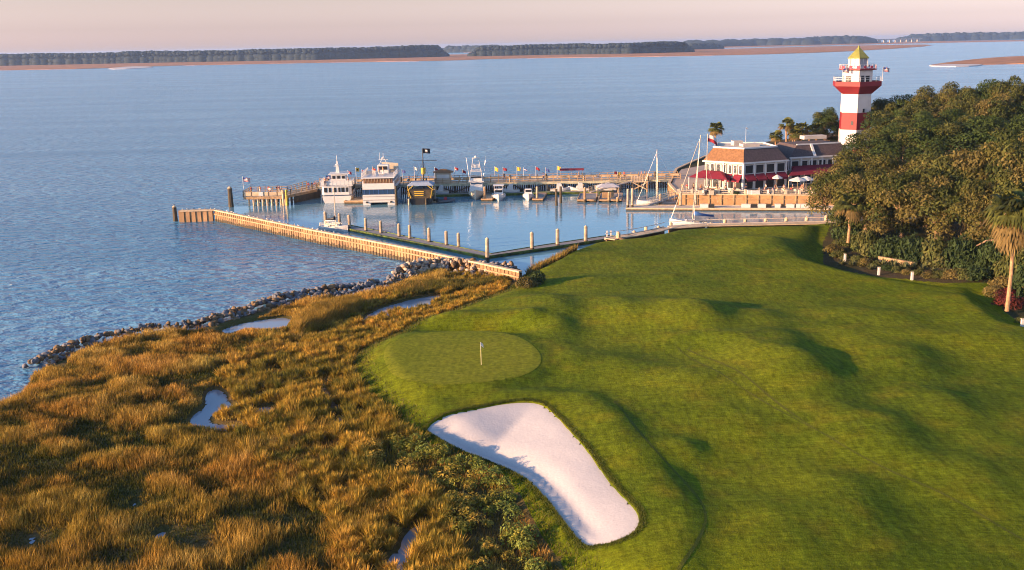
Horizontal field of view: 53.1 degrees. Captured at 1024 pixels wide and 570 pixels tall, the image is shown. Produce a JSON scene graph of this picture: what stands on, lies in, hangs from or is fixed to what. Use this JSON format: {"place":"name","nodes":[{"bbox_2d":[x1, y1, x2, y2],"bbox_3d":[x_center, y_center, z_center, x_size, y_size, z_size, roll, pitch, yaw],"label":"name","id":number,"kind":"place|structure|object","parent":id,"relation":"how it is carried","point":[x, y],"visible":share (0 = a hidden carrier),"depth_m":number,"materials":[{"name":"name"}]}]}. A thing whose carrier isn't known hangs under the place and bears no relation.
{"place":"outdoors","nodes":[
{"label":"outdoors","id":0,"kind":"place"},
{"bbox_2d":[0,267,564,569],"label":"marsh ground","id":1,"kind":"structure","parent":0,"point":[166,528],"depth_m":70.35,"materials":[{"name":"plant"}]},
{"bbox_2d":[190,390,234,428],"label":"tidal pool","id":2,"kind":"structure","parent":1,"relation":"on","point":[214,399],"depth_m":91.86,"materials":[{"name":"liquid"}]},
{"bbox_2d":[223,318,289,332],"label":"tidal pool","id":3,"kind":"structure","parent":1,"relation":"in","point":[275,323],"depth_m":119.47,"materials":[{"name":"liquid"}]},
{"bbox_2d":[31,256,519,365],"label":"riprap stones","id":4,"kind":"object","parent":1,"relation":"on","point":[391,280],"visible":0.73,"depth_m":127.77,"materials":[{"name":"stone"}]},
{"bbox_2d":[287,293,363,336],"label":"tall reeds","id":5,"kind":"object","parent":1,"relation":"on","point":[321,312],"visible":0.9,"depth_m":119.87,"materials":[{"name":"yellow plant"}]},
{"bbox_2d":[212,265,512,569],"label":"marsh grass","id":6,"kind":"structure","parent":1,"relation":"on","point":[298,408],"depth_m":84.36,"materials":[{"name":"plant"}]},
{"bbox_2d":[363,296,439,319],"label":"tidal pool","id":7,"kind":"structure","parent":1,"relation":"on","point":[409,303],"depth_m":127.58,"materials":[{"name":"liquid"}]},
{"bbox_2d":[388,525,427,569],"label":"tidal pool","id":8,"kind":"structure","parent":1,"relation":"on","point":[402,547],"depth_m":65.31,"materials":[{"name":"liquid"}]},
{"bbox_2d":[388,274,509,294],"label":"shore grass","id":9,"kind":"structure","parent":1,"relation":"on","point":[439,283],"depth_m":133.84,"materials":[{"name":"plant"}]},
{"bbox_2d":[351,433,552,569],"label":"leafy shrubs","id":10,"kind":"object","parent":1,"relation":"on","point":[517,533],"visible":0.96,"depth_m":70.67,"materials":[{"name":"green plant"}]},
{"bbox_2d":[420,397,648,549],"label":"lip grass","id":11,"kind":"structure","parent":1,"relation":"on","point":[587,444],"depth_m":72.87,"materials":[{"name":"plant"}]},
{"bbox_2d":[0,44,930,69],"bbox_3d":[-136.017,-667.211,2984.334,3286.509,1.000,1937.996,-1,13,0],"label":"marsh bank","id":12,"kind":"structure","parent":0,"point":[755,51],"depth_m":2513.96,"materials":[{"name":"plant"}]},
{"bbox_2d":[0,45,449,65],"bbox_3d":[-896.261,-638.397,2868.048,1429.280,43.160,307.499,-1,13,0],"label":"woodland","id":13,"kind":"object","parent":12,"relation":"on","point":[326,53],"visible":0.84,"depth_m":2812.25,"materials":[{"name":"green plant"}]},
{"bbox_2d":[467,41,694,55],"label":"woodland","id":14,"kind":"object","parent":12,"relation":"on","point":[608,48],"visible":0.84,"depth_m":2785.57,"materials":[{"name":"green plant"}]},
{"bbox_2d":[688,42,723,48],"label":"woodland","id":15,"kind":"object","parent":12,"relation":"on","point":[712,45],"visible":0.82,"depth_m":3628.59,"materials":[{"name":"green plant"}]},
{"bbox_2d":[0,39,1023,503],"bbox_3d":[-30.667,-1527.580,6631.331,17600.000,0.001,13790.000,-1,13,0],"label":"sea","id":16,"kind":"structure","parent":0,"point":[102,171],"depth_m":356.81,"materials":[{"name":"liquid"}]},
{"bbox_2d":[178,209,213,221],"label":"wave screen","id":17,"kind":"object","parent":16,"relation":"in","point":[196,215],"visible":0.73,"depth_m":193.09,"materials":[{"name":"brown wood"}]},
{"bbox_2d":[318,187,347,231],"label":"sailboat","id":18,"kind":"object","parent":16,"relation":"on","point":[333,226],"visible":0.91,"depth_m":180.26,"materials":[{"name":"white paint"}]},
{"bbox_2d":[213,209,521,280],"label":"breakwater","id":19,"kind":"object","parent":16,"relation":"in","point":[384,249],"visible":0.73,"depth_m":163.71,"materials":[{"name":"brown wood"}]},
{"bbox_2d":[466,156,485,199],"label":"fishing boat","id":20,"kind":"object","parent":16,"relation":"on","point":[476,188],"visible":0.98,"depth_m":215.70,"materials":[{"name":"beige paint"}]},
{"bbox_2d":[348,225,612,258],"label":"floating dock","id":21,"kind":"object","parent":16,"relation":"on","point":[453,248],"visible":0.59,"depth_m":163.15,"materials":[{"name":"wood"}]},
{"bbox_2d":[316,171,680,195],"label":"pier","id":22,"kind":"structure","parent":16,"relation":"in","point":[547,183],"depth_m":223.15,"materials":[{"name":"brown wood"}]},
{"bbox_2d":[433,169,452,182],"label":"pier hut","id":23,"kind":"object","parent":22,"relation":"on","point":[443,173],"visible":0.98,"depth_m":222.50,"materials":[{"name":"beige paint"}]},
{"bbox_2d":[492,184,505,200],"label":"motor boat","id":24,"kind":"object","parent":16,"relation":"on","point":[498,195],"visible":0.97,"depth_m":212.97,"materials":[{"name":"white paint"}]},
{"bbox_2d":[436,190,613,196],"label":"floating dock","id":25,"kind":"object","parent":16,"relation":"on","point":[508,193],"visible":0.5,"depth_m":218.64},
{"bbox_2d":[577,193,597,201],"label":"boat","id":26,"kind":"object","parent":16,"relation":"on","point":[591,197],"visible":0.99,"depth_m":210.37,"materials":[{"name":"white plastic"}]},
{"bbox_2d":[598,193,622,201],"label":"boat","id":27,"kind":"object","parent":16,"relation":"on","point":[601,199],"visible":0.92,"depth_m":208.42,"materials":[{"name":"white plastic"}]},
{"bbox_2d":[596,183,618,197],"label":"dock canopy","id":28,"kind":"object","parent":27,"relation":"on","point":[605,185],"visible":0.98,"depth_m":209.34,"materials":[{"name":"grey fabric"}]},
{"bbox_2d":[637,151,676,204],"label":"sailboat","id":29,"kind":"object","parent":16,"relation":"on","point":[672,201],"visible":0.55,"depth_m":201.00,"materials":[{"name":"white paint"}]},
{"bbox_2d":[669,135,722,224],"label":"sailboat","id":30,"kind":"object","parent":16,"relation":"on","point":[698,216],"visible":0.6,"depth_m":177.31,"materials":[{"name":"white paint"}]},
{"bbox_2d":[626,205,833,210],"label":"floating dock","id":31,"kind":"object","parent":16,"relation":"on","point":[683,208],"visible":0.38,"depth_m":194.68,"materials":[{"name":"wood"}]},
{"bbox_2d":[648,187,686,204],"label":"gangway","id":32,"kind":"object","parent":31,"relation":"on","point":[664,199],"visible":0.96,"depth_m":199.91,"materials":[{"name":"beige paint"}]},
{"bbox_2d":[668,155,855,204],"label":"plaza bulkhead","id":33,"kind":"object","parent":16,"relation":"in","point":[728,199],"visible":0.27,"depth_m":197.56,"materials":[{"name":"brown wood"}]},
{"bbox_2d":[932,56,1023,64],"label":"sandbar","id":34,"kind":"structure","parent":16,"relation":"in","point":[1004,60],"depth_m":1210.24,"materials":[{"name":"sand"}]},
{"bbox_2d":[0,0,1023,53],"label":"sky","id":35,"kind":"structure","parent":0,"point":[26,26],"materials":[{"name":"pink"}]},
{"bbox_2d":[214,188,916,274],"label":"basin","id":36,"kind":"object","parent":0,"point":[508,223],"visible":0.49,"depth_m":189.66,"materials":[{"name":"liquid"}]},
{"bbox_2d":[243,181,320,205],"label":"pier platform","id":37,"kind":"structure","parent":36,"relation":"in","point":[301,194],"depth_m":213.07,"materials":[{"name":"brown wood"}]},
{"bbox_2d":[319,155,357,202],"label":"tour boat","id":38,"kind":"object","parent":36,"relation":"in","point":[340,183],"visible":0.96,"depth_m":212.77,"materials":[{"name":"white paint"}]},
{"bbox_2d":[361,153,400,204],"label":"tour boat","id":39,"kind":"object","parent":36,"relation":"on","point":[379,188],"visible":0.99,"depth_m":208.95,"materials":[{"name":"white paint"}]},
{"bbox_2d":[407,148,436,204],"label":"pirate ship","id":40,"kind":"object","parent":36,"relation":"in","point":[422,193],"visible":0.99,"depth_m":208.45,"materials":[{"name":"black paint"}]},
{"bbox_2d":[605,217,861,240],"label":"quay wall","id":41,"kind":"structure","parent":36,"relation":"on","point":[654,231],"depth_m":169.61,"materials":[{"name":"beige concrete"}]},
{"bbox_2d":[354,223,1023,569],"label":"fairway","id":42,"kind":"structure","parent":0,"point":[921,382],"depth_m":86.67,"materials":[{"name":"plant"}]},
{"bbox_2d":[384,331,540,383],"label":"putting green","id":43,"kind":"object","parent":42,"relation":"on","point":[450,357],"visible":1,"depth_m":98.60,"materials":[{"name":"plant"}]},
{"bbox_2d":[353,269,605,569],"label":"rough grass","id":44,"kind":"structure","parent":42,"relation":"on","point":[362,352],"depth_m":89.52,"materials":[{"name":"plant"}]},
{"bbox_2d":[515,276,538,288],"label":"shrub","id":45,"kind":"object","parent":42,"relation":"on","point":[525,282],"visible":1,"depth_m":128.29,"materials":[{"name":"green plant"}]},
{"bbox_2d":[428,403,638,545],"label":"bunker sand","id":46,"kind":"structure","parent":42,"relation":"on","point":[544,452],"depth_m":76.73,"materials":[{"name":"sand"}]},
{"bbox_2d":[525,244,577,273],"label":"bank grass","id":47,"kind":"structure","parent":42,"relation":"on","point":[556,257],"depth_m":144.51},
{"bbox_2d":[614,401,706,569],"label":"worn track","id":48,"kind":"structure","parent":42,"relation":"on","point":[687,555],"depth_m":67.86,"materials":[{"name":"plant"}]},
{"bbox_2d":[676,347,833,438],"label":"worn track","id":49,"kind":"structure","parent":42,"relation":"on","point":[750,392],"depth_m":86.33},
{"bbox_2d":[686,349,1023,540],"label":"worn track","id":50,"kind":"structure","parent":42,"relation":"on","point":[892,471],"depth_m":73.17,"materials":[{"name":"plant"}]},
{"bbox_2d":[672,156,871,193],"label":"plaza paving","id":51,"kind":"structure","parent":0,"point":[677,182],"depth_m":215.52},
{"bbox_2d":[707,122,724,137],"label":"palm tree","id":52,"kind":"object","parent":51,"relation":"on","point":[715,131],"visible":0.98,"depth_m":223.45,"materials":[{"name":"green plant"}]},
{"bbox_2d":[678,189,812,193],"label":"terrace fence","id":53,"kind":"object","parent":51,"relation":"on","point":[744,190],"visible":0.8,"depth_m":197.84,"materials":[{"name":"beige paint"}]},
{"bbox_2d":[688,134,852,189],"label":"restaurant","id":54,"kind":"structure","parent":51,"relation":"on","point":[752,165],"depth_m":205.33,"materials":[{"name":"beige paint"}]},
{"bbox_2d":[788,127,804,141],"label":"palm tree","id":55,"kind":"object","parent":51,"relation":"on","point":[796,135],"visible":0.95,"depth_m":252.44,"materials":[{"name":"green plant"}]},
{"bbox_2d":[671,133,1023,322],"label":"woodland floor","id":56,"kind":"structure","parent":0,"point":[828,260],"depth_m":144.46,"materials":[{"name":"brown soil"}]},
{"bbox_2d":[778,117,794,141],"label":"palm tree","id":57,"kind":"object","parent":56,"relation":"on","point":[789,122],"visible":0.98,"depth_m":259.30,"materials":[{"name":"green plant"}]},
{"bbox_2d":[809,107,839,140],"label":"broadleaf tree","id":58,"kind":"object","parent":56,"relation":"on","point":[828,116],"visible":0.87,"depth_m":258.19,"materials":[{"name":"green plant"}]},
{"bbox_2d":[804,159,867,220],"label":"live oak","id":59,"kind":"object","parent":56,"relation":"on","point":[828,181],"visible":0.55,"depth_m":160.40,"materials":[{"name":"green plant"}]},
{"bbox_2d":[830,220,862,239],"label":"shrub","id":60,"kind":"object","parent":56,"relation":"on","point":[838,232],"visible":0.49,"depth_m":154.26,"materials":[{"name":"green plant"}]},
{"bbox_2d":[830,193,864,242],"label":"palm tree","id":61,"kind":"object","parent":56,"relation":"on","point":[845,205],"visible":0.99,"depth_m":148.41,"materials":[{"name":"green plant"}]},
{"bbox_2d":[826,148,875,204],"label":"live oak","id":62,"kind":"object","parent":56,"relation":"on","point":[842,157],"visible":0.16,"depth_m":171.16,"materials":[{"name":"green plant"}]},
{"bbox_2d":[833,45,881,155],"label":"lighthouse","id":63,"kind":"object","parent":56,"relation":"on","point":[857,87],"visible":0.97,"depth_m":249.59,"materials":[{"name":"red paint"}]},
{"bbox_2d":[825,167,900,231],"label":"live oak","id":64,"kind":"object","parent":56,"relation":"on","point":[856,183],"visible":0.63,"depth_m":149.45,"materials":[{"name":"green plant"}]},
{"bbox_2d":[849,229,881,257],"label":"shrub","id":65,"kind":"object","parent":56,"relation":"on","point":[863,242],"visible":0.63,"depth_m":144.77,"materials":[{"name":"green plant"}]},
{"bbox_2d":[838,131,904,161],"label":"broadleaf tree","id":66,"kind":"object","parent":56,"relation":"on","point":[858,143],"visible":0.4,"depth_m":202.68,"materials":[{"name":"green plant"}]},
{"bbox_2d":[858,109,913,135],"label":"broadleaf tree","id":67,"kind":"object","parent":56,"relation":"on","point":[882,119],"visible":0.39,"depth_m":236.09,"materials":[{"name":"green plant"}]},
{"bbox_2d":[870,97,904,131],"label":"live oak","id":68,"kind":"object","parent":56,"relation":"on","point":[877,105],"visible":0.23,"depth_m":256.87,"materials":[{"name":"green plant"}]},
{"bbox_2d":[868,233,907,260],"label":"shrub","id":69,"kind":"object","parent":56,"relation":"on","point":[887,247],"visible":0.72,"depth_m":141.57,"materials":[{"name":"green plant"}]},
{"bbox_2d":[862,151,915,208],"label":"live oak","id":70,"kind":"object","parent":56,"relation":"on","point":[887,165],"visible":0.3,"depth_m":162.64,"materials":[{"name":"green plant"}]},
{"bbox_2d":[881,94,914,154],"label":"broadleaf tree","id":71,"kind":"object","parent":56,"relation":"on","point":[893,107],"visible":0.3,"depth_m":252.40,"materials":[{"name":"green plant"}]},
{"bbox_2d":[857,165,942,237],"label":"live oak","id":72,"kind":"object","parent":56,"relation":"on","point":[890,192],"visible":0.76,"depth_m":145.19,"materials":[{"name":"green plant"}]},
{"bbox_2d":[867,125,938,164],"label":"broadleaf tree","id":73,"kind":"object","parent":56,"relation":"on","point":[892,139],"visible":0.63,"depth_m":196.79,"materials":[{"name":"green plant"}]},
{"bbox_2d":[893,231,927,265],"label":"shrub","id":74,"kind":"object","parent":56,"relation":"on","point":[908,248],"visible":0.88,"depth_m":138.15,"materials":[{"name":"green plant"}]},
{"bbox_2d":[890,99,943,121],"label":"live oak","id":75,"kind":"object","parent":56,"relation":"on","point":[922,105],"visible":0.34,"depth_m":232.28,"materials":[{"name":"green plant"}]},
{"bbox_2d":[885,110,952,149],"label":"broadleaf tree","id":76,"kind":"object","parent":56,"relation":"on","point":[923,115],"visible":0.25,"depth_m":212.12,"materials":[{"name":"green plant"}]},
{"bbox_2d":[894,145,947,226],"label":"live oak","id":77,"kind":"object","parent":56,"relation":"on","point":[930,154],"visible":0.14,"depth_m":159.55,"materials":[{"name":"green plant"}]},
{"bbox_2d":[903,85,949,109],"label":"live oak","id":78,"kind":"object","parent":56,"relation":"on","point":[923,93],"visible":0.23,"depth_m":246.63,"materials":[{"name":"green plant"}]},
{"bbox_2d":[889,167,977,238],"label":"live oak","id":79,"kind":"object","parent":56,"relation":"on","point":[934,194],"visible":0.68,"depth_m":141.39,"materials":[{"name":"green plant"}]},
{"bbox_2d":[919,233,952,267],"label":"shrub","id":80,"kind":"object","parent":56,"relation":"on","point":[934,251],"visible":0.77,"depth_m":135.25,"materials":[{"name":"green plant"}]},
{"bbox_2d":[897,118,979,162],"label":"broadleaf tree","id":81,"kind":"object","parent":56,"relation":"on","point":[920,132],"visible":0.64,"depth_m":192.41,"materials":[{"name":"green plant"}]},
{"bbox_2d":[932,81,974,113],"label":"live oak","id":82,"kind":"object","parent":56,"relation":"on","point":[949,92],"visible":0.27,"depth_m":242.06,"materials":[{"name":"green plant"}]},
{"bbox_2d":[941,233,976,268],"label":"shrub","id":83,"kind":"object","parent":56,"relation":"on","point":[960,249],"visible":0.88,"depth_m":133.15,"materials":[{"name":"green plant"}]},
{"bbox_2d":[925,141,1000,234],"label":"live oak","id":84,"kind":"object","parent":56,"relation":"on","point":[951,163],"visible":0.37,"depth_m":146.18,"materials":[{"name":"green plant"}]},
{"bbox_2d":[938,90,988,119],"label":"live oak","id":85,"kind":"object","parent":56,"relation":"on","point":[965,101],"visible":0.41,"depth_m":227.57,"materials":[{"name":"green plant"}]},
{"bbox_2d":[935,108,1000,150],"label":"broadleaf tree","id":86,"kind":"object","parent":56,"relation":"on","point":[957,115],"visible":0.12,"depth_m":213.13,"materials":[{"name":"green plant"}]},
{"bbox_2d":[930,115,1015,157],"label":"broadleaf tree","id":87,"kind":"object","parent":56,"relation":"on","point":[979,129],"visible":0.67,"depth_m":187.76,"materials":[{"name":"green plant"}]},
{"bbox_2d":[945,177,1001,248],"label":"live oak","id":88,"kind":"object","parent":56,"relation":"on","point":[972,210],"visible":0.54,"depth_m":135.34,"materials":[{"name":"green plant"}]},
{"bbox_2d":[956,79,999,150],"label":"broadleaf tree","id":89,"kind":"object","parent":56,"relation":"on","point":[982,92],"visible":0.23,"depth_m":237.04,"materials":[{"name":"green plant"}]},
{"bbox_2d":[963,264,994,282],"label":"shrub","id":90,"kind":"object","parent":56,"relation":"on","point":[978,272],"visible":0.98,"depth_m":126.44,"materials":[{"name":"green plant"}]},
{"bbox_2d":[954,130,1023,222],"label":"live oak","id":91,"kind":"object","parent":56,"relation":"on","point":[1011,152],"visible":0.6,"depth_m":142.14,"materials":[{"name":"green plant"}]},
{"bbox_2d":[970,236,1009,272],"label":"shrub","id":92,"kind":"object","parent":56,"relation":"on","point":[989,252],"visible":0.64,"depth_m":129.16,"materials":[{"name":"green plant"}]},
{"bbox_2d":[982,285,1004,297],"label":"shrub","id":93,"kind":"object","parent":56,"relation":"on","point":[990,289],"visible":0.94,"depth_m":119.24,"materials":[{"name":"yellow plant"}]},
{"bbox_2d":[966,95,1023,120],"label":"live oak","id":94,"kind":"object","parent":56,"relation":"on","point":[993,106],"visible":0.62,"depth_m":220.04,"materials":[{"name":"green plant"}]},
{"bbox_2d":[968,118,1023,146],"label":"broadleaf tree","id":95,"kind":"object","parent":56,"relation":"on","point":[1018,128],"visible":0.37,"depth_m":184.76,"materials":[{"name":"green plant"}]},
{"bbox_2d":[987,275,1008,287],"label":"shrub","id":96,"kind":"object","parent":56,"relation":"on","point":[1000,280],"visible":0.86,"depth_m":123.59,"materials":[{"name":"yellow plant"}]},
{"bbox_2d":[980,188,1023,311],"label":"palm tree","id":97,"kind":"object","parent":56,"relation":"on","point":[1008,230],"visible":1,"depth_m":108.53,"materials":[{"name":"green plant"}]},
{"bbox_2d":[981,163,1023,238],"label":"live oak","id":98,"kind":"object","parent":56,"relation":"on","point":[1009,178],"visible":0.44,"depth_m":132.83,"materials":[{"name":"green plant"}]},
{"bbox_2d":[984,75,1023,104],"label":"live oak","id":99,"kind":"object","parent":56,"relation":"on","point":[1007,88],"visible":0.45,"depth_m":232.66,"materials":[{"name":"green plant"}]},
{"bbox_2d":[987,247,1023,279],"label":"shrub","id":100,"kind":"object","parent":56,"relation":"on","point":[1002,268],"visible":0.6,"depth_m":124.23,"materials":[{"name":"green plant"}]},
{"bbox_2d":[991,293,1023,309],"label":"shrub","id":101,"kind":"object","parent":56,"relation":"on","point":[1014,301],"visible":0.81,"depth_m":114.00,"materials":[{"name":"red plant"}]},
{"bbox_2d":[996,102,1023,123],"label":"broadleaf tree","id":102,"kind":"object","parent":56,"relation":"on","point":[1019,116],"visible":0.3,"depth_m":218.78,"materials":[{"name":"green plant"}]},
{"bbox_2d":[1012,260,1023,298],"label":"shrub","id":103,"kind":"object","parent":56,"relation":"on","point":[1018,282],"visible":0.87,"depth_m":117.78,"materials":[{"name":"green plant"}]},
{"bbox_2d":[724,40,1023,47],"bbox_3d":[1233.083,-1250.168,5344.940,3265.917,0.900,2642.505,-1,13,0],"label":"distant marsh bank","id":104,"kind":"structure","parent":0,"point":[882,43],"depth_m":4702.23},
{"bbox_2d":[441,45,497,52],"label":"woodland","id":105,"kind":"object","parent":104,"relation":"on","point":[454,49],"visible":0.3,"depth_m":4514.59,"materials":[{"name":"green plant"}]},
{"bbox_2d":[683,38,821,46],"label":"woodland","id":106,"kind":"object","parent":104,"relation":"on","point":[768,42],"visible":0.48,"depth_m":4878.03,"materials":[{"name":"green plant"}]},
{"bbox_2d":[804,35,877,43],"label":"woodland","id":107,"kind":"object","parent":104,"relation":"on","point":[845,39],"visible":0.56,"depth_m":5038.14,"materials":[{"name":"green plant"}]},
{"bbox_2d":[894,31,1023,41],"bbox_3d":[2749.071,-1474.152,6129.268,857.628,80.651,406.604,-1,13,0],"label":"woodland","id":108,"kind":"object","parent":104,"relation":"on","point":[957,36],"visible":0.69,"depth_m":6006.77,"materials":[{"name":"green plant"}]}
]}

